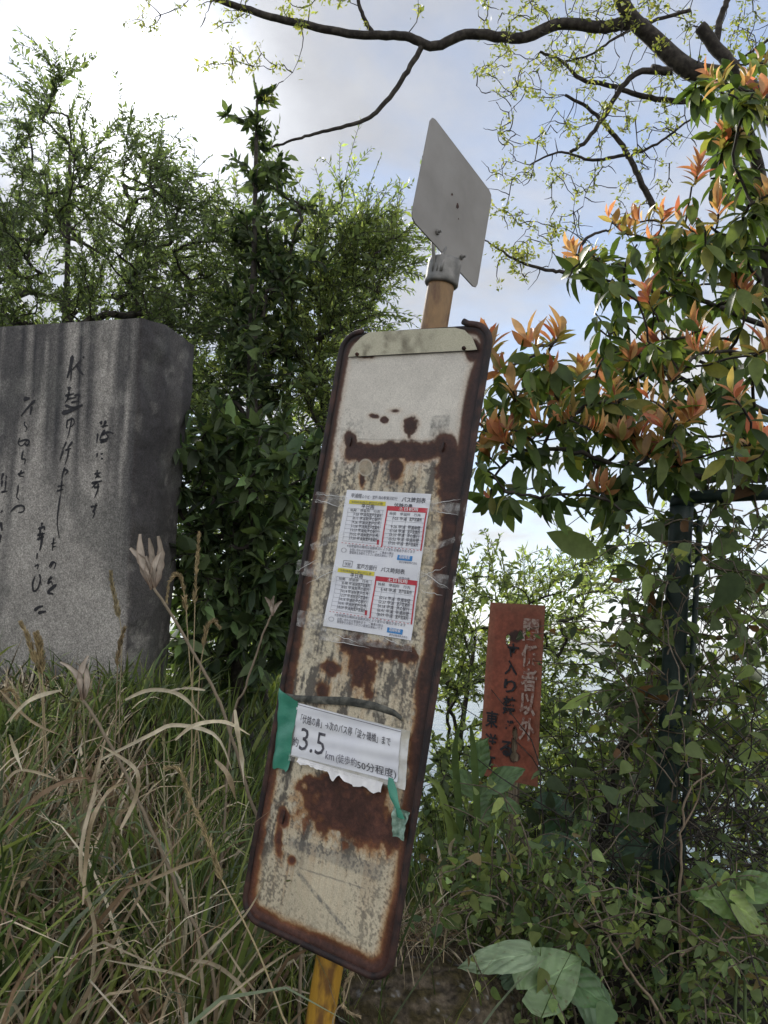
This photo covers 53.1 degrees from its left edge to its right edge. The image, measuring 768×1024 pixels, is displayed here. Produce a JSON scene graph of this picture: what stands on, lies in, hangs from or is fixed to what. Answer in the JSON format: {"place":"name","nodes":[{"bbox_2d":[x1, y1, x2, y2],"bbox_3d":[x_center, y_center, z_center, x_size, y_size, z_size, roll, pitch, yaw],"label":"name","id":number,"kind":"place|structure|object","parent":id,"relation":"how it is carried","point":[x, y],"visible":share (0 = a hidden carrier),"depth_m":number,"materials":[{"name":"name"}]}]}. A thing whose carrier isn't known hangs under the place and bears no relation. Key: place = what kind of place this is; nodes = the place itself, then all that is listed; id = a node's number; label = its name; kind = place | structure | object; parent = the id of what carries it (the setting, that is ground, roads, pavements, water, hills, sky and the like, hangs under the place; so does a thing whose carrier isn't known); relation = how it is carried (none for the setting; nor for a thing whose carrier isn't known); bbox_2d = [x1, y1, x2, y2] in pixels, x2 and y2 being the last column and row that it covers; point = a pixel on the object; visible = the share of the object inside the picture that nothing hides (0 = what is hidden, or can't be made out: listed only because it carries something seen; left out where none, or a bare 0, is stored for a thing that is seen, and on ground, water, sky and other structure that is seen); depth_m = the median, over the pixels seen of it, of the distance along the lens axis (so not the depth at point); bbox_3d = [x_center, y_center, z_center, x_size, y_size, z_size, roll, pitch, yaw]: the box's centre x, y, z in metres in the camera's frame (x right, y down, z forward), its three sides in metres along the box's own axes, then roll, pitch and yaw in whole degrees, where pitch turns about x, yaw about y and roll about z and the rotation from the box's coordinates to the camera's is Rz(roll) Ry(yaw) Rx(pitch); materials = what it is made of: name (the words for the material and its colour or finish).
{"place":"outdoors","nodes":[
{"label":"outdoors","id":0,"kind":"place"},
{"bbox_2d":[0,0,767,643],"label":"sky","id":1,"kind":"structure","parent":0,"point":[344,80],"materials":[{"name":"white"}]},
{"bbox_2d":[1,673,767,1023],"bbox_3d":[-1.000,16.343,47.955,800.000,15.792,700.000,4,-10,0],"label":"ground","id":2,"kind":"structure","parent":0,"point":[641,1003],"depth_m":2.31,"materials":[{"name":"soil"}]},
{"bbox_2d":[1,685,20,720],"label":"grass plume","id":3,"kind":"object","parent":2,"relation":"on","point":[15,694],"depth_m":2.00,"materials":[{"name":"plant"}]},
{"bbox_2d":[18,620,44,873],"bbox_3d":[-0.969,0.717,2.058,0.126,0.846,0.033,11,-12,-38],"label":"grass plume","id":4,"kind":"object","parent":2,"relation":"on","point":[32,652],"depth_m":2.10,"materials":[{"name":"plant"}]},
{"bbox_2d":[32,629,47,883],"bbox_3d":[-0.942,0.731,2.062,0.034,0.821,0.108,-5,-13,41],"label":"grass plume","id":5,"kind":"object","parent":2,"relation":"on","point":[41,660],"depth_m":2.10,"materials":[{"name":"plant"}]},
{"bbox_2d":[64,696,84,948],"bbox_3d":[-0.810,0.852,1.954,0.070,0.754,0.031,10,-12,-35],"label":"grass plume","id":6,"kind":"object","parent":2,"relation":"on","point":[75,699],"depth_m":2.00,"materials":[{"name":"plant"}]},
{"bbox_2d":[0,318,194,715],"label":"stone monument","id":7,"kind":"object","parent":2,"relation":"on","point":[92,419],"visible":0.83,"depth_m":3.56,"materials":[{"name":"stone"}]},
{"bbox_2d":[109,569,122,803],"bbox_3d":[-0.908,0.595,2.583,0.034,0.798,0.141,-3,-11,33],"label":"grass plume","id":8,"kind":"object","parent":2,"relation":"on","point":[117,610],"depth_m":2.60,"materials":[{"name":"plant"}]},
{"bbox_2d":[113,625,126,773],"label":"grass plume","id":9,"kind":"object","parent":2,"relation":"on","point":[120,642],"depth_m":2.50,"materials":[{"name":"plant"}]},
{"bbox_2d":[18,893,242,953],"bbox_3d":[-0.544,1.131,1.821,0.831,0.565,0.033,3,-10,4],"label":"grass plume","id":10,"kind":"object","parent":2,"relation":"on","point":[57,933],"depth_m":1.85,"materials":[{"name":"plant"}]},
{"bbox_2d":[60,655,216,1020],"bbox_3d":[-0.525,0.846,1.613,0.414,1.058,0.028,6,-10,-17],"label":"lily seed stalk","id":11,"kind":"object","parent":2,"relation":"on","point":[83,686],"visible":0.97,"depth_m":1.65,"materials":[{"name":"plant"}]},
{"bbox_2d":[0,25,291,423],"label":"fine leaved tree","id":12,"kind":"object","parent":2,"relation":"on","point":[135,276],"visible":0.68,"depth_m":5.48,"materials":[{"name":"green plant"}]},
{"bbox_2d":[156,719,166,947],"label":"grass plume","id":13,"kind":"object","parent":2,"relation":"on","point":[163,742],"depth_m":1.90,"materials":[{"name":"plant"}]},
{"bbox_2d":[165,572,200,904],"bbox_3d":[-0.590,0.712,2.200,0.172,1.078,0.051,9,-11,-31],"label":"grass plume","id":14,"kind":"object","parent":2,"relation":"on","point":[180,578],"depth_m":2.25,"materials":[{"name":"plant"}]},
{"bbox_2d":[181,531,200,875],"bbox_3d":[-0.584,0.641,2.267,0.025,1.170,0.142,2,-10,8],"label":"grass plume","id":15,"kind":"object","parent":2,"relation":"on","point":[194,599],"depth_m":2.30,"materials":[{"name":"plant"}]},
{"bbox_2d":[181,618,221,880],"bbox_3d":[-0.539,0.775,2.154,0.050,0.959,0.110,10,-12,-36],"label":"grass plume","id":16,"kind":"object","parent":2,"relation":"on","point":[207,626],"depth_m":2.20,"materials":[{"name":"plant"}]},
{"bbox_2d":[130,534,302,1023],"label":"lily seed stalk","id":17,"kind":"object","parent":2,"relation":"on","point":[152,577],"visible":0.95,"depth_m":1.75,"materials":[{"name":"plant"}]},
{"bbox_2d":[162,764,286,1023],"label":"grass plume","id":18,"kind":"object","parent":2,"relation":"on","point":[218,870],"depth_m":1.45,"materials":[{"name":"plant"}]},
{"bbox_2d":[165,386,322,726],"bbox_3d":[-0.814,0.261,4.368,1.286,1.961,1.462,4,-10,0],"label":"broad leaved shrub","id":19,"kind":"object","parent":2,"relation":"on","point":[236,512],"visible":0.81,"depth_m":4.02,"materials":[{"name":"green plant"}]},
{"bbox_2d":[216,596,281,928],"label":"lily seed stalk","id":20,"kind":"object","parent":2,"relation":"on","point":[273,607],"visible":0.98,"depth_m":2.10,"materials":[{"name":"plant"}]},
{"bbox_2d":[200,76,333,721],"bbox_3d":[-0.840,-0.689,4.893,0.816,4.124,1.228,6,-10,-12],"label":"spire tree","id":21,"kind":"object","parent":2,"relation":"on","point":[274,273],"visible":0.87,"depth_m":4.86,"materials":[{"name":"green plant"}]},
{"bbox_2d":[0,637,575,1023],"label":"dry grass","id":22,"kind":"structure","parent":2,"relation":"on","point":[111,906],"depth_m":1.81,"materials":[{"name":"beige plant"}]},
{"bbox_2d":[170,151,414,650],"bbox_3d":[-0.864,-0.563,5.830,2.079,4.464,2.518,4,-10,0],"label":"fine leaved tree","id":23,"kind":"object","parent":2,"relation":"on","point":[323,288],"visible":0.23,"depth_m":5.17,"materials":[{"name":"green plant"}]},
{"bbox_2d":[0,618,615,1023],"bbox_3d":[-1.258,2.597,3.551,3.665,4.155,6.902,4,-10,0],"label":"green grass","id":24,"kind":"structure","parent":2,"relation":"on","point":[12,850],"depth_m":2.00,"materials":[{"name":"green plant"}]},
{"bbox_2d":[228,116,436,432],"bbox_3d":[-0.264,-0.554,5.300,1.594,4.817,1.809,4,-10,0],"label":"willowy shrub","id":25,"kind":"object","parent":2,"relation":"on","point":[388,247],"visible":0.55,"depth_m":5.14,"materials":[{"name":"green plant"}]},
{"bbox_2d":[332,971,361,1023],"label":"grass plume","id":26,"kind":"object","parent":2,"relation":"on","point":[351,974],"depth_m":1.50,"materials":[{"name":"plant"}]},
{"bbox_2d":[242,118,492,1023],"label":"bus stop sign","id":27,"kind":"object","parent":2,"relation":"on","point":[333,837],"visible":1,"depth_m":1.58,"materials":[{"name":"metal"}]},
{"bbox_2d":[334,934,540,1023],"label":"mossy boulder","id":28,"kind":"object","parent":2,"relation":"on","point":[423,1004],"visible":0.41,"depth_m":1.82,"materials":[{"name":"grey stone"}]},
{"bbox_2d":[123,0,767,291],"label":"overhanging tree","id":29,"kind":"object","parent":2,"relation":"on","point":[669,54],"visible":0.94,"depth_m":4.58,"materials":[{"name":"green plant"}]},
{"bbox_2d":[446,738,525,928],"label":"broad leaf plant","id":30,"kind":"object","parent":2,"relation":"on","point":[511,774],"visible":0.66,"depth_m":2.33,"materials":[{"name":"plant"}]},
{"bbox_2d":[410,716,587,905],"bbox_3d":[0.444,1.435,3.321,0.829,1.115,1.329,2,-10,11],"label":"thicket bush","id":31,"kind":"object","parent":2,"relation":"on","point":[442,760],"visible":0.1,"depth_m":3.08,"materials":[{"name":"green plant"}]},
{"bbox_2d":[481,602,544,891],"bbox_3d":[0.449,0.998,2.707,0.248,1.346,0.080,-4,-12,36],"label":"notice board","id":32,"kind":"object","parent":2,"relation":"on","point":[513,676],"visible":0.93,"depth_m":2.74,"materials":[{"name":"red"}]},
{"bbox_2d":[457,939,614,1023],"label":"broad leaf plant","id":33,"kind":"object","parent":2,"relation":"on","point":[578,984],"visible":0.88,"depth_m":1.81,"materials":[{"name":"plant"}]},
{"bbox_2d":[416,500,702,841],"bbox_3d":[0.819,0.974,3.960,1.668,2.219,1.539,4,-10,0],"label":"sprawling shrub","id":34,"kind":"object","parent":2,"relation":"on","point":[465,685],"visible":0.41,"depth_m":3.73,"materials":[{"name":"green plant"}]},
{"bbox_2d":[401,763,767,1023],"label":"undergrowth","id":35,"kind":"object","parent":2,"relation":"on","point":[695,992],"visible":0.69,"depth_m":2.01,"materials":[{"name":"green plant"}]},
{"bbox_2d":[425,722,511,898],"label":"reed leaves","id":36,"kind":"object","parent":35,"relation":"on","point":[453,827],"visible":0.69,"depth_m":2.25,"materials":[{"name":"green plant"}]},
{"bbox_2d":[589,874,665,1023],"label":"dry twig","id":37,"kind":"object","parent":35,"relation":"on","point":[637,982],"visible":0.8,"depth_m":1.95,"materials":[{"name":"wood"}]},
{"bbox_2d":[677,759,715,1000],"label":"dry twig","id":38,"kind":"object","parent":35,"relation":"on","point":[680,879],"visible":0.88,"depth_m":2.05,"materials":[{"name":"plant"}]},
{"bbox_2d":[679,861,767,956],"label":"dry twig","id":39,"kind":"object","parent":35,"relation":"on","point":[721,937],"visible":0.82,"depth_m":1.95,"materials":[{"name":"wood"}]},
{"bbox_2d":[532,791,651,974],"bbox_3d":[0.680,1.212,2.470,0.435,0.565,0.266,4,-10,0],"label":"broad leaf plant","id":40,"kind":"object","parent":2,"relation":"on","point":[551,826],"visible":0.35,"depth_m":2.44,"materials":[{"name":"plant"}]},
{"bbox_2d":[423,618,767,1023],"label":"dead vines","id":41,"kind":"object","parent":2,"relation":"on","point":[580,770],"visible":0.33,"depth_m":2.31,"materials":[{"name":"plant"}]},
{"bbox_2d":[505,645,723,879],"bbox_3d":[1.002,1.125,3.444,1.098,1.177,1.307,4,-10,0],"label":"sprawling shrub","id":42,"kind":"object","parent":2,"relation":"on","point":[568,734],"visible":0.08,"depth_m":3.21,"materials":[{"name":"green plant"}]},
{"bbox_2d":[468,42,767,543],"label":"evergreen tree","id":43,"kind":"object","parent":2,"relation":"on","point":[609,418],"visible":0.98,"depth_m":2.08,"materials":[{"name":"green plant"}]},
{"bbox_2d":[582,653,687,916],"bbox_3d":[0.887,1.014,2.816,0.130,1.114,0.541,8,-10,-25],"label":"leaning trunk","id":44,"kind":"object","parent":2,"relation":"on","point":[618,746],"visible":0.08,"depth_m":2.84,"materials":[{"name":"brown plant"}]},
{"bbox_2d":[582,692,767,917],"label":"thicket bush","id":45,"kind":"object","parent":2,"relation":"on","point":[755,799],"visible":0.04,"depth_m":3.23,"materials":[{"name":"green plant"}]},
{"bbox_2d":[646,487,767,1012],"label":"wire fence","id":46,"kind":"object","parent":2,"relation":"on","point":[681,508],"visible":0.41,"depth_m":2.28,"materials":[{"name":"metal"}]},
{"bbox_2d":[516,375,767,902],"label":"climbing vine","id":47,"kind":"object","parent":46,"relation":"attached to","point":[730,588],"visible":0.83,"depth_m":2.23,"materials":[{"name":"green plant"}]},
{"bbox_2d":[557,554,729,844],"bbox_3d":[0.803,0.590,2.424,0.515,0.870,0.726,0,-10,23],"label":"climbing vine","id":48,"kind":"object","parent":46,"relation":"attached to","point":[642,648],"visible":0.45,"depth_m":2.34,"materials":[{"name":"green plant"}]},
{"bbox_2d":[693,868,767,1023],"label":"broad leaf plant","id":49,"kind":"object","parent":2,"relation":"on","point":[740,902],"visible":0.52,"depth_m":1.98,"materials":[{"name":"plant"}]},
{"bbox_2d":[169,630,767,871],"bbox_3d":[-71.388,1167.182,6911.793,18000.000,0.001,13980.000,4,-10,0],"label":"sea","id":50,"kind":"structure","parent":0,"point":[439,726],"depth_m":153.44,"materials":[{"name":"blue liquid"}]},
{"bbox_2d":[170,625,767,666],"bbox_3d":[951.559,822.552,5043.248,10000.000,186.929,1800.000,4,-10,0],"label":"hills","id":51,"kind":"structure","parent":0,"point":[607,636],"depth_m":4605.84,"materials":[{"name":"green plant"}]}
]}

